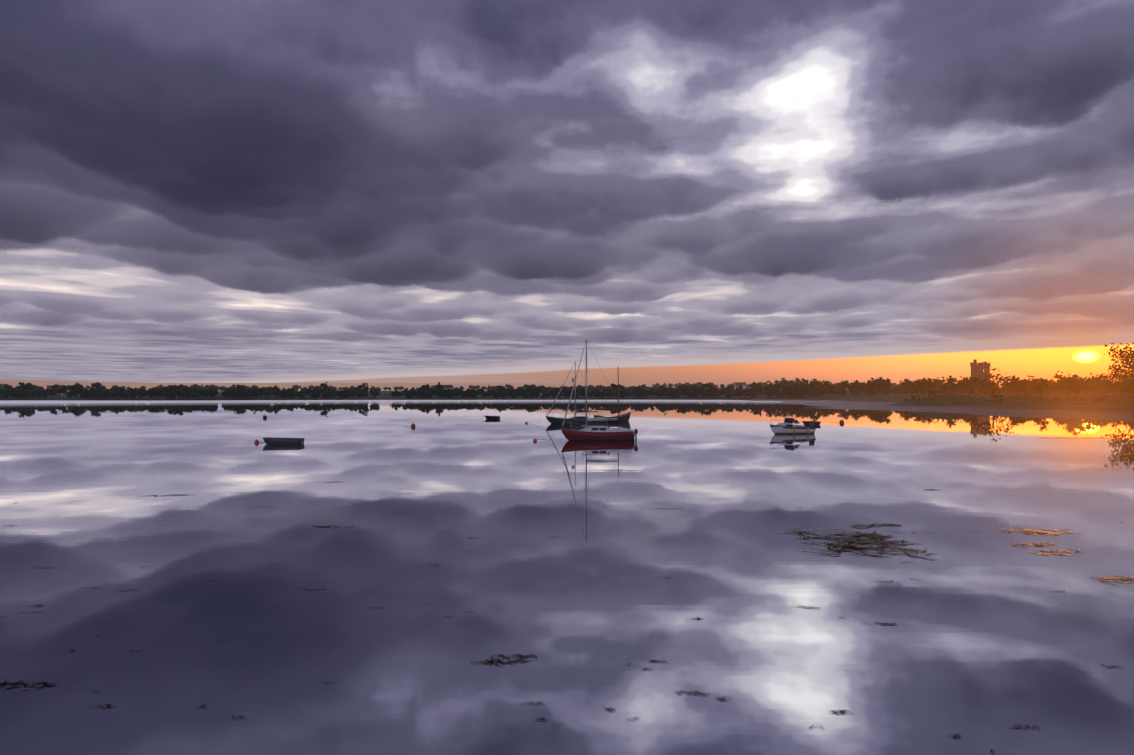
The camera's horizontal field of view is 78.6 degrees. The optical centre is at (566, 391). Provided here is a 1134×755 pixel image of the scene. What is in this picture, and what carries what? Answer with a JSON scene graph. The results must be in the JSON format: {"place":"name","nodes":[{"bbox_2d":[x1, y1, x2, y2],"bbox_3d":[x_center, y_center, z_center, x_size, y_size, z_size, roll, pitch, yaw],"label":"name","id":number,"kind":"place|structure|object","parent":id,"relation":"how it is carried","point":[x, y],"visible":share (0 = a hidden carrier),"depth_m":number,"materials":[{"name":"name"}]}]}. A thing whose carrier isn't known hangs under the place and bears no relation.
{"place":"outdoors","nodes":[
{"label":"outdoors","id":0,"kind":"place"},
{"bbox_2d":[0,387,1129,401],"bbox_3d":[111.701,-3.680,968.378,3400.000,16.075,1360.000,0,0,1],"label":"shore land","id":1,"kind":"structure","parent":0,"point":[384,395],"depth_m":351.71,"materials":[{"name":"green plant"}]},
{"bbox_2d":[443,384,452,389],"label":"house","id":2,"kind":"structure","parent":1,"relation":"on","point":[446,387],"depth_m":558.96,"materials":[{"name":"stone"}]},
{"bbox_2d":[0,379,1130,398],"bbox_3d":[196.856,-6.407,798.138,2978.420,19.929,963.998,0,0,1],"label":"shore trees","id":3,"kind":"object","parent":1,"relation":"on","point":[99,390],"visible":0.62,"depth_m":357.12,"materials":[{"name":"green plant"}]},
{"bbox_2d":[734,381,746,389],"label":"house","id":4,"kind":"structure","parent":1,"relation":"on","point":[743,384],"depth_m":694.72,"materials":[{"name":"stone"}]},
{"bbox_2d":[781,378,798,384],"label":"house","id":5,"kind":"structure","parent":1,"relation":"on","point":[795,380],"depth_m":752.51,"materials":[{"name":"stone"}]},
{"bbox_2d":[0,0,1133,382],"bbox_3d":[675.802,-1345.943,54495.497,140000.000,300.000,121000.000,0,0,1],"label":"cloud","id":6,"kind":"structure","parent":0,"point":[254,190],"depth_m":4685.55,"materials":[{"name":"grey"}]},
{"bbox_2d":[0,400,1133,754],"bbox_3d":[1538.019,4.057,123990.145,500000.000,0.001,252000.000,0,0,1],"label":"sea water","id":7,"kind":"structure","parent":0,"point":[986,640],"depth_m":14.82,"materials":[{"name":"grey liquid"}]},
{"bbox_2d":[263,437,304,443],"bbox_3d":[-22.164,3.897,53.995,3.050,0.680,1.349,0,0,-1],"label":"grey dinghy","id":8,"kind":"object","parent":7,"relation":"on","point":[269,440],"visible":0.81,"depth_m":53.52,"materials":[{"name":"grey plastic"}]},
{"bbox_2d":[484,416,499,418],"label":"rowboat","id":9,"kind":"object","parent":7,"relation":"on","point":[492,417],"visible":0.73,"depth_m":102.77,"materials":[{"name":"brown wood"}]},
{"bbox_2d":[525,362,607,423],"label":"sailboat","id":10,"kind":"object","parent":7,"relation":"on","point":[575,419],"visible":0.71,"depth_m":87.48,"materials":[{"name":"metal"}]},
{"bbox_2d":[0,437,1133,753],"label":"floating seaweed","id":11,"kind":"object","parent":7,"relation":"on","point":[836,549],"visible":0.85,"depth_m":17.78,"materials":[{"name":"brown plant"}]},
{"bbox_2d":[533,340,637,440],"bbox_3d":[1.506,0.082,58.053,8.806,9.350,2.255,0,0,-8],"label":"sailboat","id":12,"kind":"object","parent":7,"relation":"on","point":[596,433],"visible":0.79,"depth_m":57.57,"materials":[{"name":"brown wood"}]},
{"bbox_2d":[594,367,635,421],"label":"sailboat","id":13,"kind":"object","parent":7,"relation":"on","point":[623,417],"visible":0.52,"depth_m":94.01,"materials":[{"name":"brown wood"}]},
{"bbox_2d":[770,417,815,433],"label":"motorboat","id":14,"kind":"object","parent":7,"relation":"on","point":[787,426],"visible":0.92,"depth_m":66.31,"materials":[{"name":"metal"}]},
{"bbox_2d":[802,421,820,424],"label":"rowboat","id":15,"kind":"object","parent":7,"relation":"on","point":[815,422],"visible":0.67,"depth_m":84.62,"materials":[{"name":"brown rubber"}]},
{"bbox_2d":[0,345,1133,390],"label":"sky","id":16,"kind":"structure","parent":0,"point":[1045,363],"materials":[{"name":"orange"}]},
{"bbox_2d":[776,394,1133,420],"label":"shoreline","id":17,"kind":"structure","parent":0,"point":[1117,407],"depth_m":176.24,"materials":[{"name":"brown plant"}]},
{"bbox_2d":[766,342,1133,402],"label":"shore trees","id":18,"kind":"object","parent":17,"relation":"on","point":[1075,382],"visible":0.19,"depth_m":289.18,"materials":[{"name":"green plant"}]},
{"bbox_2d":[970,359,990,393],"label":"tower house","id":19,"kind":"structure","parent":17,"relation":"on","point":[977,368],"depth_m":414.96,"materials":[{"name":"stone"}]}
]}

